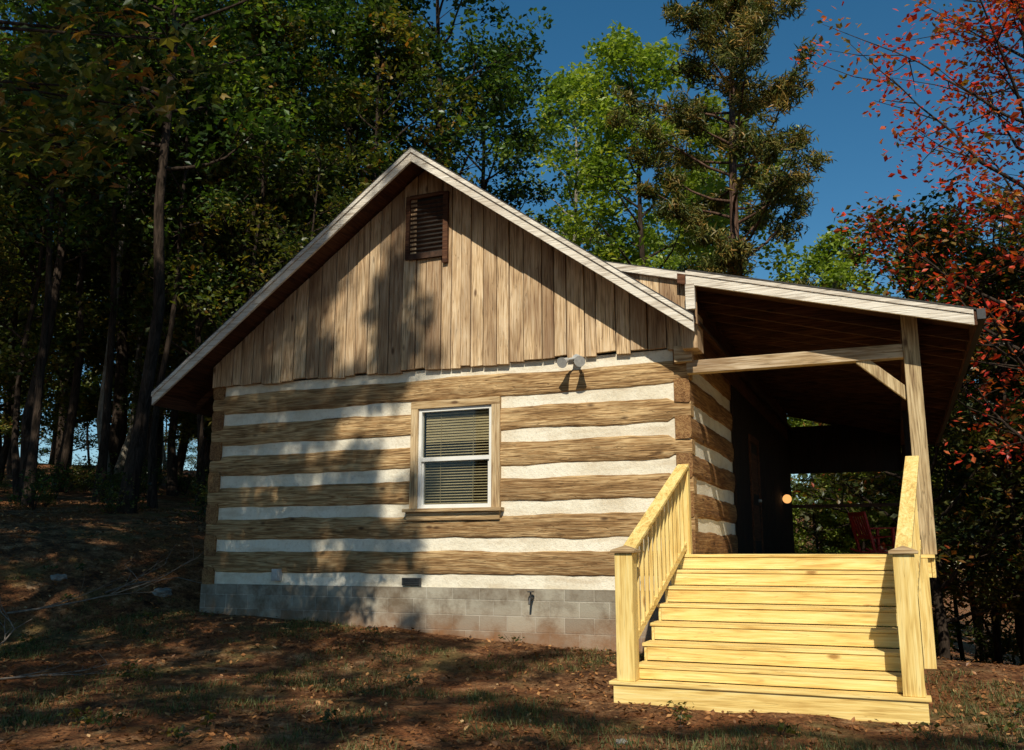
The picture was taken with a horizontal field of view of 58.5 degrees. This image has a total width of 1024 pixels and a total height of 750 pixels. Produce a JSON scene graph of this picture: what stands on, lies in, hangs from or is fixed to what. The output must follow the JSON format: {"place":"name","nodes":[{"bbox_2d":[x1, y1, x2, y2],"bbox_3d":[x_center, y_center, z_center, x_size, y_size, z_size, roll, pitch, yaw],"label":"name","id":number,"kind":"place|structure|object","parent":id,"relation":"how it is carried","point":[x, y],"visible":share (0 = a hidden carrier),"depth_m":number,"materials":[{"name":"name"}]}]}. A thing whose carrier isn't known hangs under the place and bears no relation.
{"place":"outdoors","nodes":[
{"label":"outdoors","id":0,"kind":"place"},
{"bbox_2d":[0,463,1023,749],"bbox_3d":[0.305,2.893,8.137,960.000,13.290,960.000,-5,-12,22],"label":"ground","id":1,"kind":"structure","parent":0,"point":[116,553],"depth_m":10.57,"materials":[{"name":"brown soil"}]},
{"bbox_2d":[0,599,31,644],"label":"fallen branch","id":2,"kind":"object","parent":1,"relation":"on","point":[5,639],"visible":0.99,"depth_m":12.68,"materials":[{"name":"wood"}]},
{"bbox_2d":[0,654,113,679],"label":"fallen branch","id":3,"kind":"object","parent":1,"relation":"on","point":[24,676],"visible":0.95,"depth_m":10.35,"materials":[{"name":"brown wood"}]},
{"bbox_2d":[50,574,66,580],"bbox_3d":[-7.221,3.239,14.564,0.253,0.142,0.251,7,-13,-32],"label":"rock","id":4,"kind":"object","parent":1,"relation":"on","point":[58,577],"visible":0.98,"depth_m":14.49,"materials":[{"name":"stone"}]},
{"bbox_2d":[0,0,138,506],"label":"sapling tree","id":5,"kind":"object","parent":1,"relation":"on","point":[32,457],"visible":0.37,"depth_m":22.14,"materials":[{"name":"green plant"}]},
{"bbox_2d":[0,38,138,410],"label":"hickory tree","id":6,"kind":"object","parent":1,"relation":"on","point":[25,389],"visible":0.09,"depth_m":29.83,"materials":[{"name":"green plant"}]},
{"bbox_2d":[1,117,148,481],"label":"hickory tree","id":7,"kind":"object","parent":1,"relation":"on","point":[101,338],"visible":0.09,"depth_m":34.26,"materials":[{"name":"green plant"}]},
{"bbox_2d":[0,49,152,494],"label":"sapling tree","id":8,"kind":"object","parent":1,"relation":"on","point":[22,358],"visible":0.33,"depth_m":26.07,"materials":[{"name":"green plant"}]},
{"bbox_2d":[0,0,200,500],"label":"oak tree","id":9,"kind":"object","parent":1,"relation":"on","point":[26,422],"visible":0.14,"depth_m":24.67,"materials":[{"name":"green plant"}]},
{"bbox_2d":[0,449,208,521],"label":"understory shrubs","id":10,"kind":"object","parent":1,"relation":"on","point":[81,479],"visible":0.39,"depth_m":24.16,"materials":[{"name":"green plant"}]},
{"bbox_2d":[4,0,204,501],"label":"sapling tree","id":11,"kind":"object","parent":1,"relation":"on","point":[102,460],"visible":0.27,"depth_m":25.06,"materials":[{"name":"green plant"}]},
{"bbox_2d":[0,1,211,491],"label":"oak tree","id":12,"kind":"object","parent":1,"relation":"on","point":[65,446],"visible":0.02,"depth_m":27.97,"materials":[{"name":"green plant"}]},
{"bbox_2d":[0,0,254,204],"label":"maple tree","id":13,"kind":"object","parent":1,"relation":"on","point":[70,94],"visible":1,"depth_m":8.84,"materials":[{"name":"green plant"}]},
{"bbox_2d":[67,6,216,487],"bbox_3d":[-13.730,-5.165,34.323,6.971,19.300,6.148,2,-11,-9],"label":"poplar tree","id":14,"kind":"object","parent":1,"relation":"on","point":[123,454],"visible":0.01,"depth_m":32.52,"materials":[{"name":"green plant"}]},
{"bbox_2d":[43,0,243,489],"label":"oak tree","id":15,"kind":"object","parent":1,"relation":"on","point":[117,425],"visible":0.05,"depth_m":31.32,"materials":[{"name":"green plant"}]},
{"bbox_2d":[105,559,200,592],"bbox_3d":[-5.887,3.291,15.162,1.813,0.587,1.723,-5,-12,22],"label":"fallen branch","id":16,"kind":"object","parent":1,"relation":"on","point":[108,591],"visible":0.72,"depth_m":15.18,"materials":[{"name":"brown wood"}]},
{"bbox_2d":[62,0,246,494],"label":"poplar tree","id":17,"kind":"object","parent":1,"relation":"on","point":[150,162],"visible":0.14,"depth_m":27.19,"materials":[{"name":"green plant"}]},
{"bbox_2d":[0,0,322,513],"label":"oak tree","id":18,"kind":"object","parent":1,"relation":"on","point":[133,466],"visible":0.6,"depth_m":22.61,"materials":[{"name":"green plant"}]},
{"bbox_2d":[152,588,171,596],"bbox_3d":[-5.739,3.581,14.985,0.292,0.186,0.318,-6,-13,30],"label":"rock","id":19,"kind":"object","parent":1,"relation":"on","point":[163,592],"visible":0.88,"depth_m":14.89,"materials":[{"name":"stone"}]},
{"bbox_2d":[72,21,259,508],"bbox_3d":[-9.304,-3.026,23.755,4.880,13.112,4.073,4,-12,-21],"label":"sapling tree","id":20,"kind":"object","parent":1,"relation":"on","point":[152,500],"visible":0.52,"depth_m":24.05,"materials":[{"name":"green plant"}]},
{"bbox_2d":[90,53,294,495],"bbox_3d":[-11.327,-3.886,31.616,7.179,16.421,7.599,-4,-12,21],"label":"hickory tree","id":21,"kind":"object","parent":1,"relation":"on","point":[172,477],"visible":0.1,"depth_m":30.04,"materials":[{"name":"green plant"}]},
{"bbox_2d":[94,19,299,505],"bbox_3d":[-9.284,-3.397,26.697,5.101,14.632,5.876,10,-15,-42],"label":"sapling tree","id":22,"kind":"object","parent":1,"relation":"on","point":[199,324],"visible":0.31,"depth_m":25.79,"materials":[{"name":"green plant"}]},
{"bbox_2d":[96,122,320,486],"bbox_3d":[-12.258,-4.785,37.238,8.799,19.014,8.313,-4,-12,20],"label":"hickory tree","id":23,"kind":"object","parent":1,"relation":"on","point":[181,453],"visible":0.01,"depth_m":35.21,"materials":[{"name":"green plant"}]},
{"bbox_2d":[150,66,337,354],"bbox_3d":[-6.848,-2.269,24.724,4.316,12.380,4.972,-6,-12,27],"label":"sapling tree","id":24,"kind":"object","parent":1,"relation":"on","point":[217,314],"visible":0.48,"depth_m":24.33,"materials":[{"name":"green plant"}]},
{"bbox_2d":[109,0,401,317],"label":"oak tree","id":25,"kind":"object","parent":1,"relation":"on","point":[232,11],"visible":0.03,"depth_m":32.51,"materials":[{"name":"green plant"}]},
{"bbox_2d":[135,0,404,425],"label":"hickory tree","id":26,"kind":"object","parent":1,"relation":"on","point":[297,30],"visible":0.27,"depth_m":29.29,"materials":[{"name":"green plant"}]},
{"bbox_2d":[233,139,364,303],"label":"sapling tree","id":27,"kind":"object","parent":1,"relation":"on","point":[328,166],"visible":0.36,"depth_m":23.72,"materials":[{"name":"green plant"}]},
{"bbox_2d":[222,0,495,231],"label":"oak tree","id":28,"kind":"object","parent":1,"relation":"on","point":[348,56],"visible":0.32,"depth_m":31.79,"materials":[{"name":"green plant"}]},
{"bbox_2d":[278,0,492,225],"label":"hickory tree","id":29,"kind":"object","parent":1,"relation":"on","point":[398,27],"visible":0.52,"depth_m":30.04,"materials":[{"name":"green plant"}]},
{"bbox_2d":[293,0,554,214],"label":"oak tree","id":30,"kind":"object","parent":1,"relation":"on","point":[494,110],"visible":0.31,"depth_m":32.89,"materials":[{"name":"green plant"}]},
{"bbox_2d":[411,27,577,228],"bbox_3d":[-1.261,-4.724,37.806,7.848,20.517,9.329,-3,-11,13],"label":"oak tree","id":31,"kind":"object","parent":1,"relation":"on","point":[512,194],"visible":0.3,"depth_m":39.18,"materials":[{"name":"green plant"}]},
{"bbox_2d":[0,0,1023,664],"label":"distant forest","id":32,"kind":"object","parent":1,"relation":"on","point":[54,418],"visible":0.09,"depth_m":34.17,"materials":[{"name":"green plant"}]},
{"bbox_2d":[0,563,1023,749],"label":"weed plants","id":33,"kind":"object","parent":1,"relation":"on","point":[176,730],"visible":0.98,"depth_m":7.75,"materials":[{"name":"green plant"}]},
{"bbox_2d":[0,557,1023,749],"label":"grass tufts","id":34,"kind":"object","parent":1,"relation":"on","point":[473,697],"visible":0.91,"depth_m":8.88,"materials":[{"name":"green plant"}]},
{"bbox_2d":[0,500,1023,749],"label":"fallen leaves","id":35,"kind":"object","parent":1,"relation":"on","point":[450,732],"depth_m":9.82,"materials":[{"name":"brown plant"}]},
{"bbox_2d":[151,146,985,668],"bbox_3d":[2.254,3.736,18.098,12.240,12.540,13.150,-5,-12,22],"label":"log cabin","id":36,"kind":"object","parent":1,"relation":"on","point":[415,426],"visible":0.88,"depth_m":13.61,"materials":[{"name":"wood"}]},
{"bbox_2d":[271,569,281,580],"bbox_3d":[-3.645,3.094,14.150,0.140,0.180,0.105,-5,-12,22],"label":"electrical outlet","id":37,"kind":"object","parent":36,"relation":"attached to","point":[276,574],"visible":1,"depth_m":14.11,"materials":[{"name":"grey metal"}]},
{"bbox_2d":[402,396,503,520],"bbox_3d":[-0.767,1.261,13.544,1.580,1.770,0.635,-5,-12,22],"label":"window","id":38,"kind":"structure","parent":36,"relation":"in","point":[455,465],"depth_m":13.50,"materials":[{"name":"brown wood"}]},
{"bbox_2d":[527,591,533,604],"bbox_3d":[0.259,3.036,12.451,0.090,0.180,0.164,-5,-12,22],"label":"water spigot","id":39,"kind":"object","parent":36,"relation":"attached to","point":[529,600],"visible":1,"depth_m":12.41,"materials":[{"name":"metal"}]},
{"bbox_2d":[557,354,584,367],"bbox_3d":[0.853,-0.203,12.676,0.413,0.235,0.317,-5,-12,22],"label":"flood light","id":40,"kind":"object","parent":36,"relation":"attached to","point":[578,360],"visible":1,"depth_m":12.58,"materials":[{"name":"grey metal"}]},
{"bbox_2d":[781,491,791,504],"bbox_3d":[6.220,2.790,20.764,0.250,0.310,0.200,-5,-12,22],"label":"wall lantern","id":41,"kind":"object","parent":36,"relation":"attached to","point":[787,498],"depth_m":20.71,"materials":[{"name":"glass"}]},
{"bbox_2d":[848,511,896,552],"bbox_3d":[7.144,3.104,17.994,0.820,0.800,0.594,2,-11,-12],"label":"rocking chair","id":42,"kind":"object","parent":36,"relation":"on","point":[861,526],"visible":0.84,"depth_m":17.94,"materials":[{"name":"red paint"}]},
{"bbox_2d":[493,61,663,262],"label":"tulip poplar tree","id":43,"kind":"object","parent":1,"relation":"on","point":[564,87],"visible":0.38,"depth_m":49.66,"materials":[{"name":"green plant"}]},
{"bbox_2d":[616,738,627,744],"bbox_3d":[0.888,2.988,7.428,0.116,0.067,0.107,5,-12,-26],"label":"rock","id":44,"kind":"object","parent":1,"relation":"on","point":[619,741],"visible":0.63,"depth_m":7.40,"materials":[{"name":"stone"}]},
{"bbox_2d":[554,19,729,267],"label":"tulip poplar tree","id":45,"kind":"object","parent":1,"relation":"on","point":[620,51],"visible":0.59,"depth_m":44.63,"materials":[{"name":"green plant"}]},
{"bbox_2d":[604,0,837,286],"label":"pine tree","id":46,"kind":"object","parent":1,"relation":"on","point":[733,48],"visible":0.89,"depth_m":34.94,"materials":[{"name":"green plant"}]},
{"bbox_2d":[643,89,820,420],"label":"tulip poplar tree","id":47,"kind":"object","parent":1,"relation":"on","point":[696,180],"visible":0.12,"depth_m":45.03,"materials":[{"name":"green plant"}]},
{"bbox_2d":[609,456,931,724],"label":"wooden staircase","id":48,"kind":"structure","parent":1,"relation":"on","point":[635,681],"depth_m":9.57,"materials":[{"name":"yellow wood"}]},
{"bbox_2d":[790,424,871,645],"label":"tulip poplar tree","id":49,"kind":"object","parent":1,"relation":"on","point":[838,531],"visible":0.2,"depth_m":37.07,"materials":[{"name":"green plant"}]},
{"bbox_2d":[768,219,895,654],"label":"tulip poplar tree","id":50,"kind":"object","parent":1,"relation":"on","point":[829,271],"visible":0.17,"depth_m":42.91,"materials":[{"name":"green plant"}]},
{"bbox_2d":[802,471,902,647],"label":"tulip poplar tree","id":51,"kind":"object","parent":1,"relation":"on","point":[882,532],"visible":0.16,"depth_m":34.05,"materials":[{"name":"green plant"}]},
{"bbox_2d":[789,0,1023,469],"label":"red maple tree","id":52,"kind":"object","parent":1,"relation":"on","point":[1015,7],"visible":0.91,"depth_m":23.80,"materials":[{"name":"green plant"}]},
{"bbox_2d":[790,176,1023,659],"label":"red maple tree","id":53,"kind":"object","parent":1,"relation":"on","point":[933,232],"visible":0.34,"depth_m":27.81,"materials":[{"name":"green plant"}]},
{"bbox_2d":[841,448,982,651],"bbox_3d":[15.518,7.478,35.478,5.012,12.349,5.266,-4,-12,21],"label":"tulip poplar tree","id":54,"kind":"object","parent":1,"relation":"on","point":[960,552],"visible":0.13,"depth_m":34.45,"materials":[{"name":"green plant"}]},
{"bbox_2d":[831,180,1023,633],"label":"red maple tree","id":55,"kind":"object","parent":1,"relation":"on","point":[957,582],"visible":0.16,"depth_m":32.04,"materials":[{"name":"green plant"}]},
{"bbox_2d":[869,229,1012,655],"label":"tulip poplar tree","id":56,"kind":"object","parent":1,"relation":"on","point":[888,288],"visible":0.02,"depth_m":43.90,"materials":[{"name":"green plant"}]},
{"bbox_2d":[887,257,1023,665],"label":"hickory tree","id":57,"kind":"object","parent":1,"relation":"on","point":[996,640],"visible":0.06,"depth_m":34.55,"materials":[{"name":"red plant"}]},
{"bbox_2d":[933,242,1023,654],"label":"hickory tree","id":58,"kind":"object","parent":1,"relation":"on","point":[1008,571],"visible":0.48,"depth_m":26.80,"materials":[{"name":"green plant"}]},
{"bbox_2d":[941,204,1023,533],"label":"hickory tree","id":59,"kind":"object","parent":1,"relation":"on","point":[971,508],"visible":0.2,"depth_m":28.37,"materials":[{"name":"red plant"}]},
{"bbox_2d":[955,315,1023,587],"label":"hickory tree","id":60,"kind":"object","parent":1,"relation":"on","point":[1017,328],"visible":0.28,"depth_m":27.66,"materials":[{"name":"red plant"}]},
{"bbox_2d":[984,132,1023,455],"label":"red maple tree","id":61,"kind":"object","parent":1,"relation":"on","point":[1013,238],"visible":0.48,"depth_m":26.05,"materials":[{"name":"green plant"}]},
{"bbox_2d":[985,295,1023,468],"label":"hickory tree","id":62,"kind":"object","parent":1,"relation":"on","point":[1010,406],"visible":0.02,"depth_m":32.80,"materials":[{"name":"red plant"}]},
{"bbox_2d":[1010,470,1023,587],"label":"hickory tree","id":63,"kind":"object","parent":1,"relation":"on","point":[1022,492],"visible":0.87,"depth_m":25.31,"materials":[{"name":"red plant"}]},
{"bbox_2d":[0,0,1023,565],"label":"sky","id":64,"kind":"structure","parent":0,"point":[840,124],"materials":[{"name":"blue"}]}
]}

